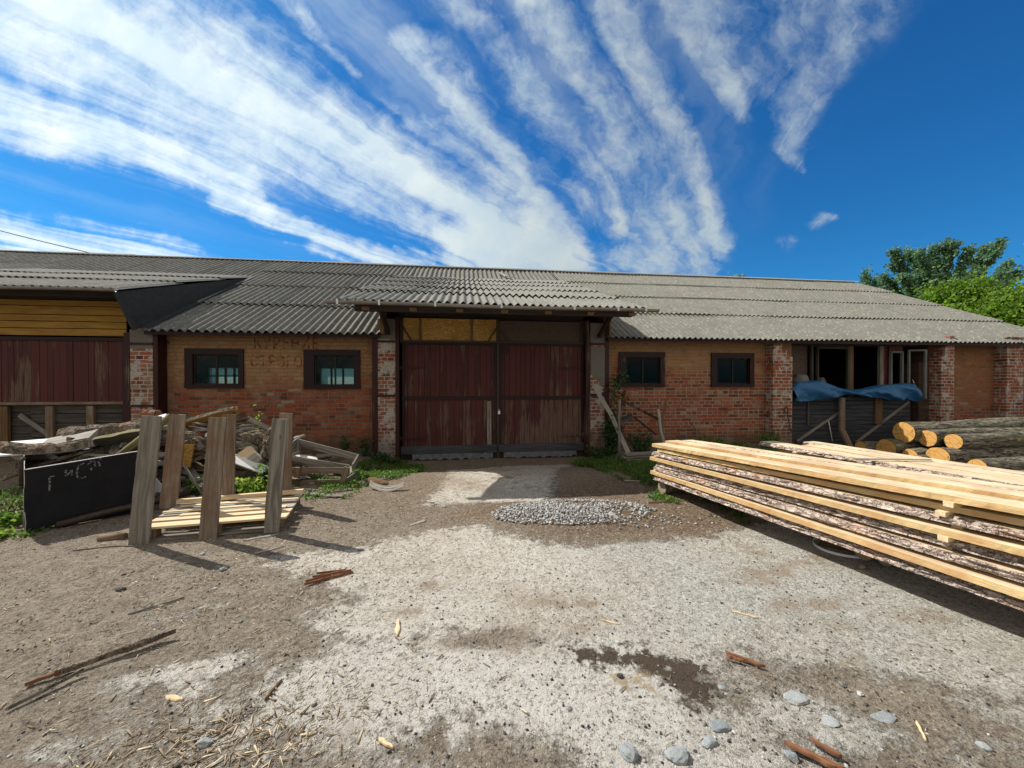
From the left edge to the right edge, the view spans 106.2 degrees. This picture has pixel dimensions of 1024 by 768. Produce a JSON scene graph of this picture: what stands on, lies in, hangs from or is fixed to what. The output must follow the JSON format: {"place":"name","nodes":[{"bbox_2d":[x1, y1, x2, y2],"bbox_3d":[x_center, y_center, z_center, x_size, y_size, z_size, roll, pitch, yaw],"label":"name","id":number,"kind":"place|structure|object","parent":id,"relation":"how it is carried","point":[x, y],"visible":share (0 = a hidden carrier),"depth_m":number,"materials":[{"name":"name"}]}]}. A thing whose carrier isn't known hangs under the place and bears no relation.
{"place":"outdoors","nodes":[
{"label":"outdoors","id":0,"kind":"place"},
{"bbox_2d":[247,453,264,462],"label":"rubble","id":1,"kind":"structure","parent":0,"point":[255,457],"depth_m":5.27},
{"bbox_2d":[235,454,268,473],"bbox_3d":[-3.566,1.081,5.204,0.491,0.257,0.144,0,1,-2],"label":"white board","id":2,"kind":"object","parent":1,"relation":"on","point":[246,463],"visible":0.57,"depth_m":5.19,"materials":[{"name":"wood"}]},
{"bbox_2d":[0,382,1023,767],"bbox_3d":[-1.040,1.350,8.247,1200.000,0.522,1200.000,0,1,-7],"label":"ground","id":3,"kind":"structure","parent":0,"point":[480,564],"depth_m":2.23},
{"bbox_2d":[0,504,23,527],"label":"leafy weed","id":4,"kind":"object","parent":3,"relation":"on","point":[5,515],"visible":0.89,"depth_m":3.97,"materials":[{"name":"green plant"}]},
{"bbox_2d":[5,668,83,710],"bbox_3d":[-2.233,1.462,1.846,0.021,0.029,0.250,0,1,24],"label":"bark slab","id":5,"kind":"object","parent":3,"relation":"on","point":[35,694],"depth_m":1.83,"materials":[{"name":"brown wood"}]},
{"bbox_2d":[18,449,137,531],"bbox_3d":[-5.224,1.087,4.672,1.896,0.742,0.920,0,1,39],"label":"steel bin","id":6,"kind":"object","parent":3,"relation":"on","point":[53,494],"visible":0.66,"depth_m":4.02,"materials":[{"name":"metal"}]},
{"bbox_2d":[0,438,93,453],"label":"bark slab","id":7,"kind":"object","parent":6,"relation":"in","point":[7,447],"depth_m":4.21,"materials":[{"name":"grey wood"}]},
{"bbox_2d":[0,446,110,480],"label":"bark slab","id":8,"kind":"object","parent":6,"relation":"in","point":[58,460],"depth_m":4.54,"materials":[{"name":"brown wood"}]},
{"bbox_2d":[13,448,109,468],"bbox_3d":[-5.432,0.900,4.651,0.966,0.213,0.133,0,1,-15],"label":"bark slab","id":9,"kind":"object","parent":6,"relation":"in","point":[100,451],"depth_m":4.58,"materials":[{"name":"brown wood"}]},
{"bbox_2d":[11,453,57,460],"bbox_3d":[-5.662,0.862,4.574,0.493,0.117,0.109,0,1,-4],"label":"pale offcut","id":10,"kind":"object","parent":9,"relation":"on","point":[47,456],"visible":0.69,"depth_m":4.54,"materials":[{"name":"grey wood"}]},
{"bbox_2d":[43,429,98,454],"bbox_3d":[-5.323,0.707,4.648,0.537,0.302,0.223,0,1,-13],"label":"wooden plank","id":11,"kind":"object","parent":10,"relation":"on","point":[91,434],"depth_m":4.62,"materials":[{"name":"wood"}]},
{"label":"bark slab","id":12,"kind":"object","parent":10,"relation":"on","visible":0},
{"bbox_2d":[56,417,167,436],"bbox_3d":[-5.040,0.578,4.870,1.173,0.309,0.326,0,1,-12],"label":"split log","id":13,"kind":"object","parent":12,"relation":"on","point":[108,428],"visible":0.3,"depth_m":4.78,"materials":[{"name":"brown wood"}]},
{"bbox_2d":[66,437,165,446],"bbox_3d":[-4.973,0.726,4.879,0.909,0.200,0.122,0,1,-44],"label":"bark slab","id":14,"kind":"object","parent":6,"relation":"in","point":[162,443],"depth_m":4.82,"materials":[{"name":"brown wood"}]},
{"bbox_2d":[92,425,167,445],"bbox_3d":[-4.710,0.643,4.755,0.747,0.250,0.303,0,1,-18],"label":"bark slab","id":15,"kind":"object","parent":14,"relation":"on","point":[119,437],"depth_m":4.68,"materials":[{"name":"brown wood"}]},
{"bbox_2d":[116,414,168,453],"bbox_3d":[-4.445,0.669,4.591,0.607,0.600,0.102,0,1,-41],"label":"wooden plank","id":16,"kind":"object","parent":6,"relation":"in","point":[131,446],"visible":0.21,"depth_m":4.54,"materials":[{"name":"brown wood"}]},
{"bbox_2d":[182,444,194,466],"bbox_3d":[-4.379,0.944,5.091,0.277,0.325,0.077,0,1,-12],"label":"chipboard piece","id":17,"kind":"object","parent":6,"relation":"in","point":[188,454],"visible":0.36,"depth_m":5.10,"materials":[{"name":"wood"}]},
{"bbox_2d":[97,533,127,541],"bbox_3d":[-3.739,1.438,3.597,0.202,0.065,0.068,0,1,-16],"label":"wooden plank","id":18,"kind":"object","parent":3,"relation":"on","point":[116,536],"visible":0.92,"depth_m":3.58,"materials":[{"name":"brown wood"}]},
{"bbox_2d":[54,629,175,676],"bbox_3d":[-2.131,1.451,2.087,0.044,0.041,0.462,1,1,44],"label":"bark slab","id":19,"kind":"object","parent":3,"relation":"on","point":[130,647],"depth_m":2.08,"materials":[{"name":"wood"}]},
{"bbox_2d":[56,490,189,528],"bbox_3d":[-4.265,1.376,4.277,0.081,0.176,1.045,0,1,43],"label":"steel pipe","id":20,"kind":"object","parent":3,"relation":"on","point":[88,516],"visible":0.72,"depth_m":4.10,"materials":[{"name":"metal"}]},
{"bbox_2d":[128,413,301,544],"bbox_3d":[-3.048,0.880,4.035,1.463,1.187,0.865,0,1,-15],"label":"pallet rack","id":21,"kind":"object","parent":3,"relation":"on","point":[211,520],"visible":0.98,"depth_m":3.77,"materials":[{"name":"brown wood"}]},
{"bbox_2d":[162,504,264,512],"bbox_3d":[-3.061,1.302,4.039,1.020,0.017,0.033,0,1,-14],"label":"thin lath","id":22,"kind":"object","parent":21,"relation":"on","point":[198,509],"visible":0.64,"depth_m":4.03,"materials":[{"name":"wood"}]},
{"bbox_2d":[179,505,286,516],"bbox_3d":[-2.881,1.317,3.997,0.953,0.016,0.058,0,1,-15],"label":"thin lath","id":23,"kind":"object","parent":21,"relation":"on","point":[227,511],"visible":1,"depth_m":3.98,"materials":[{"name":"wood"}]},
{"bbox_2d":[180,497,298,506],"bbox_3d":[-2.976,1.300,4.230,1.145,0.017,0.034,0,1,-13],"label":"thin lath","id":24,"kind":"object","parent":21,"relation":"on","point":[239,502],"visible":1,"depth_m":4.22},
{"bbox_2d":[176,489,303,503],"bbox_3d":[-3.074,1.280,4.391,1.237,0.055,0.050,0,1,-17],"label":"timber batten","id":25,"kind":"object","parent":21,"relation":"on","point":[234,496],"visible":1,"depth_m":4.37,"materials":[{"name":"wood"}]},
{"bbox_2d":[235,472,267,493],"bbox_3d":[-3.344,1.341,4.918,0.561,0.411,0.533,0,1,-7],"label":"bright bush","id":26,"kind":"object","parent":3,"relation":"on","point":[249,485],"visible":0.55,"depth_m":4.85,"materials":[{"name":"green plant"}]},
{"bbox_2d":[260,426,270,458],"bbox_3d":[-3.463,0.815,5.454,0.196,0.501,0.284,0,1,16],"label":"root chunk","id":27,"kind":"object","parent":3,"relation":"on","point":[265,452],"visible":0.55,"depth_m":5.37,"materials":[{"name":"brown wood"}]},
{"bbox_2d":[292,439,359,484],"bbox_3d":[-2.830,1.169,5.744,1.003,0.641,0.639,0,1,-7],"label":"crate frame","id":28,"kind":"object","parent":3,"relation":"on","point":[331,467],"visible":0.72,"depth_m":5.54,"materials":[{"name":"grey wood"}]},
{"bbox_2d":[356,434,374,456],"bbox_3d":[-2.946,1.251,7.655,0.295,0.497,0.352,0,1,24],"label":"wall plant","id":29,"kind":"object","parent":3,"relation":"on","point":[363,445],"depth_m":7.60,"materials":[{"name":"green plant"}]},
{"bbox_2d":[0,444,778,539],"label":"grass","id":30,"kind":"structure","parent":3,"relation":"on","point":[586,465],"depth_m":5.91,"materials":[{"name":"green plant"}]},
{"bbox_2d":[0,481,999,767],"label":"pebbles","id":31,"kind":"object","parent":3,"relation":"on","point":[542,673],"visible":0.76,"depth_m":1.98,"materials":[{"name":"stone"}]},
{"bbox_2d":[0,472,1013,767],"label":"wood chips","id":32,"kind":"object","parent":3,"relation":"on","point":[222,734],"visible":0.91,"depth_m":1.78,"materials":[{"name":"wood"}]},
{"bbox_2d":[0,250,1023,461],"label":"brick barn","id":33,"kind":"structure","parent":3,"relation":"on","point":[452,362],"depth_m":8.38,"materials":[{"name":"red brick"}]},
{"bbox_2d":[184,348,243,387],"bbox_3d":[-5.888,-0.309,7.627,1.070,0.780,0.105,0,1,-7],"label":"window","id":34,"kind":"structure","parent":33,"relation":"in","point":[190,354],"depth_m":7.59,"materials":[{"name":"brown wood"}]},
{"bbox_2d":[207,367,237,382],"bbox_3d":[-13.172,-0.360,17.699,1.580,0.840,0.105,0,1,-7],"label":"rear window","id":35,"kind":"structure","parent":33,"relation":"in","point":[225,375],"depth_m":17.65,"materials":[{"name":"teal paint"}]},
{"bbox_2d":[303,349,359,388],"bbox_3d":[-3.690,-0.301,7.905,1.100,0.800,0.105,0,1,-7],"label":"window","id":36,"kind":"structure","parent":33,"relation":"in","point":[309,356],"depth_m":7.86,"materials":[{"name":"brown wood"}]},
{"bbox_2d":[319,367,353,383],"bbox_3d":[-7.790,-0.366,18.379,2.730,0.840,0.105,0,1,-7],"label":"rear window","id":37,"kind":"structure","parent":33,"relation":"in","point":[331,368],"depth_m":18.23,"materials":[{"name":"teal paint"}]},
{"bbox_2d":[604,346,630,446],"bbox_3d":[2.268,0.393,8.331,0.733,2.420,0.507,0,1,-43],"label":"climbing vine","id":38,"kind":"object","parent":33,"relation":"attached to","point":[621,377],"visible":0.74,"depth_m":8.32,"materials":[{"name":"green plant"}]},
{"bbox_2d":[618,352,664,386],"bbox_3d":[2.947,-0.328,8.743,1.100,0.797,0.105,0,1,-7],"label":"window","id":39,"kind":"structure","parent":33,"relation":"in","point":[645,369],"depth_m":8.75,"materials":[{"name":"brown wood"}]},
{"bbox_2d":[711,353,754,386],"bbox_3d":[5.164,-0.328,9.023,1.090,0.799,0.105,0,1,-7],"label":"window","id":40,"kind":"structure","parent":33,"relation":"in","point":[727,369],"depth_m":9.03,"materials":[{"name":"brown wood"}]},
{"bbox_2d":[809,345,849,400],"bbox_3d":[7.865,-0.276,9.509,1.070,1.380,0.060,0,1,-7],"label":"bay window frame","id":41,"kind":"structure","parent":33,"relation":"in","point":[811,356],"depth_m":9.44,"materials":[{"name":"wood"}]},
{"bbox_2d":[816,347,848,396],"bbox_3d":[7.908,-0.258,9.484,0.870,1.305,0.060,0,1,-7],"label":"bay window frame","id":42,"kind":"structure","parent":33,"relation":"in","point":[817,348],"depth_m":9.47,"materials":[{"name":"wood"}]},
{"bbox_2d":[792,380,922,401],"bbox_3d":[8.288,0.175,9.319,3.380,0.523,0.398,0,1,-7],"label":"tarpaulin","id":43,"kind":"object","parent":33,"relation":"hanging from","point":[811,390],"visible":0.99,"depth_m":9.19,"materials":[{"name":"plastic"}]},
{"bbox_2d":[889,351,903,383],"bbox_3d":[9.665,-0.205,9.666,0.360,1.235,0.060,0,1,-7],"label":"bay window frame","id":44,"kind":"structure","parent":33,"relation":"in","point":[890,352],"depth_m":9.65,"materials":[{"name":"grey wood"}]},
{"bbox_2d":[584,445,616,459],"bbox_3d":[1.812,1.448,7.843,0.614,0.424,0.552,0,1,-7],"label":"shrub","id":45,"kind":"object","parent":3,"relation":"on","point":[596,452],"visible":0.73,"depth_m":7.81,"materials":[{"name":"green plant"}]},
{"bbox_2d":[592,384,629,452],"bbox_3d":[2.063,0.736,7.955,0.096,1.465,0.928,-1,1,-44],"label":"leaning plank","id":46,"kind":"object","parent":3,"relation":"on","point":[609,412],"visible":0.75,"depth_m":7.95,"materials":[{"name":"grey wood"}]},
{"bbox_2d":[600,409,624,454],"bbox_3d":[2.140,1.021,8.111,0.502,1.067,0.632,0,1,31],"label":"shrub","id":47,"kind":"object","parent":3,"relation":"on","point":[612,441],"visible":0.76,"depth_m":8.00,"materials":[{"name":"green plant"}]},
{"bbox_2d":[618,399,620,457],"bbox_3d":[2.154,0.895,7.711,0.068,1.172,0.099,0,1,-7],"label":"stake","id":48,"kind":"object","parent":3,"relation":"on","point":[619,431],"visible":0.83,"depth_m":7.69,"materials":[{"name":"grey wood"}]},
{"bbox_2d":[619,742,638,763],"bbox_3d":[0.470,1.485,1.548,0.071,0.048,0.081,0,1,-7],"label":"stone","id":49,"kind":"object","parent":3,"relation":"on","point":[629,753],"visible":1,"depth_m":1.53,"materials":[{"name":"stone"}]},
{"bbox_2d":[625,429,657,451],"bbox_3d":[2.741,1.237,8.155,0.570,0.565,0.664,0,1,36],"label":"shrub","id":50,"kind":"object","parent":3,"relation":"on","point":[638,446],"visible":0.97,"depth_m":8.11,"materials":[{"name":"green plant"}]},
{"bbox_2d":[658,482,684,493],"bbox_3d":[2.370,1.342,5.103,0.900,0.160,0.160,0,1,-17],"label":"bearer log","id":51,"kind":"object","parent":3,"relation":"on","point":[665,488],"visible":0.24,"depth_m":4.94,"materials":[{"name":"brown wood"}]},
{"bbox_2d":[653,476,1023,610],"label":"pine board","id":52,"kind":"object","parent":51,"relation":"on","point":[999,597],"visible":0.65,"depth_m":2.83,"materials":[{"name":"beige wood"}]},
{"bbox_2d":[650,470,1023,599],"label":"pine board","id":53,"kind":"object","parent":52,"relation":"on","point":[1013,588],"visible":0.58,"depth_m":2.75,"materials":[{"name":"beige wood"}]},
{"bbox_2d":[653,466,1023,583],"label":"pine board","id":54,"kind":"object","parent":53,"relation":"on","point":[1002,569],"visible":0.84,"depth_m":2.81,"materials":[{"name":"beige wood"}]},
{"bbox_2d":[655,462,1023,567],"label":"pine board","id":55,"kind":"object","parent":54,"relation":"on","point":[1000,556],"visible":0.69,"depth_m":2.82,"materials":[{"name":"beige wood"}]},
{"bbox_2d":[650,456,1023,556],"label":"pine board","id":56,"kind":"object","parent":55,"relation":"on","point":[1000,543],"visible":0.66,"depth_m":2.79,"materials":[{"name":"beige wood"}]},
{"bbox_2d":[651,451,1023,540],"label":"pine board","id":57,"kind":"object","parent":56,"relation":"on","point":[1012,531],"visible":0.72,"depth_m":2.87,"materials":[{"name":"beige wood"}]},
{"bbox_2d":[657,448,1023,525],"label":"pine board","id":58,"kind":"object","parent":57,"relation":"on","point":[1004,517],"visible":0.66,"depth_m":2.89,"materials":[{"name":"beige wood"}]},
{"bbox_2d":[652,443,1023,514],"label":"pine board","id":59,"kind":"object","parent":58,"relation":"on","point":[991,503],"visible":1,"depth_m":2.88,"materials":[{"name":"beige wood"}]},
{"bbox_2d":[664,745,688,765],"bbox_3d":[0.661,1.483,1.533,0.101,0.045,0.068,0,1,-7],"label":"stone","id":60,"kind":"object","parent":3,"relation":"on","point":[677,755],"visible":1,"depth_m":1.52,"materials":[{"name":"stone"}]},
{"bbox_2d":[700,735,717,748],"bbox_3d":[0.815,1.491,1.601,0.077,0.027,0.050,0,1,-29],"label":"stone","id":61,"kind":"object","parent":3,"relation":"on","point":[708,742],"visible":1,"depth_m":1.59,"materials":[{"name":"stone"}]},
{"bbox_2d":[709,718,730,732],"bbox_3d":[0.904,1.494,1.679,0.086,0.026,0.063,0,1,-7],"label":"stone","id":62,"kind":"object","parent":3,"relation":"on","point":[720,725],"visible":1,"depth_m":1.67,"materials":[{"name":"stone"}]},
{"bbox_2d":[754,430,781,448],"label":"grass","id":63,"kind":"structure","parent":3,"relation":"on","point":[764,437],"depth_m":8.58,"materials":[{"name":"green plant"}]},
{"bbox_2d":[783,690,808,704],"bbox_3d":[1.348,1.488,1.823,0.115,0.022,0.077,0,1,-7],"label":"stone","id":64,"kind":"object","parent":3,"relation":"on","point":[792,697],"visible":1,"depth_m":1.81,"materials":[{"name":"stone"}]},
{"bbox_2d":[784,739,836,767],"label":"bark splinter","id":65,"kind":"object","parent":3,"relation":"on","point":[808,754],"visible":1,"depth_m":1.52,"materials":[{"name":"brown wood"}]},
{"bbox_2d":[809,736,841,758],"bbox_3d":[1.267,1.467,1.554,0.024,0.018,0.105,0,1,-42],"label":"bark splinter","id":66,"kind":"object","parent":3,"relation":"on","point":[833,752],"visible":1,"depth_m":1.55,"materials":[{"name":"brown wood"}]},
{"bbox_2d":[822,714,840,727],"bbox_3d":[1.405,1.487,1.691,0.062,0.019,0.075,0,1,44],"label":"stone","id":67,"kind":"object","parent":3,"relation":"on","point":[829,721],"visible":1,"depth_m":1.69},
{"bbox_2d":[839,398,852,446],"bbox_3d":[7.945,0.926,9.162,0.176,1.194,0.470,0,1,16],"label":"prop timber","id":68,"kind":"object","parent":3,"relation":"on","point":[844,435],"visible":0.82,"depth_m":9.25,"materials":[{"name":"brown wood"}]},
{"bbox_2d":[855,441,877,449],"bbox_3d":[10.545,1.389,8.681,6.008,0.310,0.323,0,1,-7],"label":"felled log","id":69,"kind":"object","parent":3,"relation":"on","point":[867,444],"visible":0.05,"depth_m":8.29,"materials":[{"name":"brown wood"}]},
{"bbox_2d":[858,264,889,289],"bbox_3d":[22.604,-3.022,24.240,2.935,8.610,2.003,0,1,-19],"label":"tree","id":70,"kind":"object","parent":3,"relation":"on","point":[867,276],"visible":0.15,"depth_m":23.91,"materials":[{"name":"green plant"}]},
{"bbox_2d":[870,710,896,723],"bbox_3d":[1.653,1.480,1.705,0.117,0.020,0.063,0,1,-7],"label":"stone","id":71,"kind":"object","parent":3,"relation":"on","point":[885,717],"visible":1,"depth_m":1.70,"materials":[{"name":"stone"}]},
{"bbox_2d":[876,439,939,453],"bbox_3d":[10.759,1.350,8.343,6.008,0.455,0.465,0,1,-7],"label":"felled log","id":72,"kind":"object","parent":3,"relation":"on","point":[898,446],"visible":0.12,"depth_m":7.89,"materials":[{"name":"brown wood"}]},
{"bbox_2d":[892,417,1023,442],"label":"felled log","id":73,"kind":"object","parent":72,"relation":"on","point":[905,432],"visible":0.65,"depth_m":7.91,"materials":[{"name":"brown wood"}]},
{"bbox_2d":[902,446,946,456],"bbox_3d":[10.880,1.429,8.023,6.008,0.351,0.381,0,1,-7],"label":"felled log","id":74,"kind":"object","parent":3,"relation":"on","point":[916,451],"visible":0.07,"depth_m":7.61,"materials":[{"name":"brown wood"}]},
{"bbox_2d":[919,427,1023,446],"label":"felled log","id":75,"kind":"object","parent":74,"relation":"on","point":[928,438],"visible":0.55,"depth_m":7.60,"materials":[{"name":"brown wood"}]},
{"bbox_2d":[874,236,1023,299],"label":"grey green tree","id":76,"kind":"object","parent":3,"relation":"on","point":[948,249],"visible":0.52,"depth_m":21.81,"materials":[{"name":"green plant"}]},
{"bbox_2d":[892,256,1023,324],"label":"maple tree","id":77,"kind":"object","parent":3,"relation":"on","point":[958,289],"visible":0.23,"depth_m":15.71,"materials":[{"name":"green plant"}]},
{"bbox_2d":[901,262,1023,326],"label":"maple tree","id":78,"kind":"object","parent":3,"relation":"on","point":[1015,317],"visible":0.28,"depth_m":14.39,"materials":[{"name":"green plant"}]},
{"bbox_2d":[925,446,1023,462],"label":"felled log","id":79,"kind":"object","parent":3,"relation":"on","point":[958,455],"visible":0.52,"depth_m":7.23,"materials":[{"name":"brown wood"}]},
{"bbox_2d":[944,431,1023,448],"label":"felled log","id":80,"kind":"object","parent":79,"relation":"on","point":[990,440],"visible":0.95,"depth_m":7.27,"materials":[{"name":"brown wood"}]},
{"bbox_2d":[967,456,1023,469],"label":"felled log","id":81,"kind":"object","parent":3,"relation":"on","point":[1013,463],"visible":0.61,"depth_m":6.81,"materials":[{"name":"brown wood"}]},
{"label":"bearer log","id":82,"kind":"object","parent":3,"relation":"on","visible":0},
{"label":"pine board","id":83,"kind":"object","parent":82,"relation":"on","visible":0},
{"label":"pine board","id":84,"kind":"object","parent":83,"relation":"on","visible":0},
{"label":"pine board","id":85,"kind":"object","parent":84,"relation":"on","visible":0},
{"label":"pine board","id":86,"kind":"object","parent":85,"relation":"on","visible":0},
{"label":"pine board","id":87,"kind":"object","parent":86,"relation":"on","visible":0},
{"bbox_2d":[779,449,874,465],"bbox_3d":[4.729,0.981,3.204,0.311,0.040,5.020,0,1,-17],"label":"pine board","id":88,"kind":"object","parent":87,"relation":"on","point":[789,451],"visible":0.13,"depth_m":5.15,"materials":[{"name":"beige wood"}]},
{"bbox_2d":[758,441,1023,485],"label":"pine board","id":89,"kind":"object","parent":88,"relation":"on","point":[896,464],"visible":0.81,"depth_m":4.27,"materials":[{"name":"beige wood"}]},
{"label":"pine board","id":90,"kind":"object","parent":82,"relation":"on","visible":0},
{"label":"pine board","id":91,"kind":"object","parent":90,"relation":"on","visible":0},
{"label":"pine board","id":92,"kind":"object","parent":91,"relation":"on","visible":0},
{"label":"pine board","id":93,"kind":"object","parent":92,"relation":"on","visible":0},
{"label":"pine board","id":94,"kind":"object","parent":93,"relation":"on","visible":0},
{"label":"pine board","id":95,"kind":"object","parent":94,"relation":"on","visible":0},
{"bbox_2d":[802,444,1023,479],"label":"pine board","id":96,"kind":"object","parent":95,"relation":"on","point":[971,469],"visible":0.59,"depth_m":4.26,"materials":[{"name":"beige wood"}]},
{"bbox_2d":[0,0,1023,381],"label":"sky","id":97,"kind":"structure","parent":0,"point":[792,139],"materials":[{"name":"blue"}]},
{"bbox_2d":[491,498,714,535],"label":"gravel","id":98,"kind":"structure","parent":0,"point":[559,505],"depth_m":4.12,"materials":[{"name":"gravel"}]},
{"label":"pine board","id":99,"kind":"object","parent":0,"visible":0},
{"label":"pine board","id":100,"kind":"object","parent":99,"relation":"on","visible":0},
{"bbox_2d":[665,440,1023,501],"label":"pine board","id":101,"kind":"object","parent":100,"relation":"on","point":[1009,494],"visible":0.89,"depth_m":3.02,"materials":[{"name":"beige wood"}]},
{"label":"sticker","id":102,"kind":"object","parent":100,"relation":"on","visible":0},
{"bbox_2d":[681,440,1023,490],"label":"pine board","id":103,"kind":"object","parent":102,"relation":"on","point":[991,484],"visible":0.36,"depth_m":3.26,"materials":[{"name":"beige wood"}]},
{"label":"pine board","id":104,"kind":"object","parent":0,"visible":0},
{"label":"pine board","id":105,"kind":"object","parent":104,"relation":"on","visible":0},
{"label":"pine board","id":106,"kind":"object","parent":105,"relation":"on","visible":0},
{"bbox_2d":[802,441,1023,475],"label":"pine board","id":107,"kind":"object","parent":106,"relation":"on","point":[933,460],"visible":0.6,"depth_m":4.61,"materials":[{"name":"beige wood"}]},
{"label":"pale offcut","id":108,"kind":"object","parent":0,"visible":0},
{"bbox_2d":[186,406,237,425],"bbox_3d":[-4.720,0.569,5.513,1.351,0.472,0.147,0,1,-17],"label":"bark slab","id":109,"kind":"object","parent":108,"relation":"on","point":[205,416],"depth_m":5.58,"materials":[{"name":"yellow wood"}]},
{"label":"grey offcut","id":110,"kind":"object","parent":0,"visible":0},
{"bbox_2d":[236,437,256,446],"bbox_3d":[-4.115,0.788,5.643,0.909,0.275,0.105,0,1,17],"label":"bark slab","id":111,"kind":"object","parent":110,"relation":"on","point":[247,442],"depth_m":5.52,"materials":[{"name":"brown wood"}]},
{"bbox_2d":[236,429,266,443],"bbox_3d":[-3.786,0.785,5.716,0.974,0.248,0.254,0,1,-7],"label":"split log","id":112,"kind":"object","parent":111,"relation":"on","point":[254,436],"visible":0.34,"depth_m":5.63,"materials":[{"name":"brown wood"}]},
{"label":"brown slab","id":113,"kind":"object","parent":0,"visible":0},
{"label":"brown slab","id":114,"kind":"object","parent":113,"relation":"on","visible":0},
{"bbox_2d":[192,454,205,462],"bbox_3d":[-4.175,0.969,5.278,0.618,0.275,0.072,0,1,-36],"label":"brown slab","id":115,"kind":"object","parent":114,"relation":"on","point":[197,458],"depth_m":5.20,"materials":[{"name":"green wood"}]},
{"bbox_2d":[192,452,205,457],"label":"brown slab","id":116,"kind":"structure","parent":115,"relation":"on","point":[197,454],"depth_m":5.20,"materials":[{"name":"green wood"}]},
{"bbox_2d":[185,429,206,452],"bbox_3d":[-4.422,0.774,5.305,0.519,0.387,0.294,0,1,17],"label":"stump chunk","id":117,"kind":"object","parent":116,"relation":"on","point":[196,439],"visible":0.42,"depth_m":5.21,"materials":[{"name":"brown wood"}]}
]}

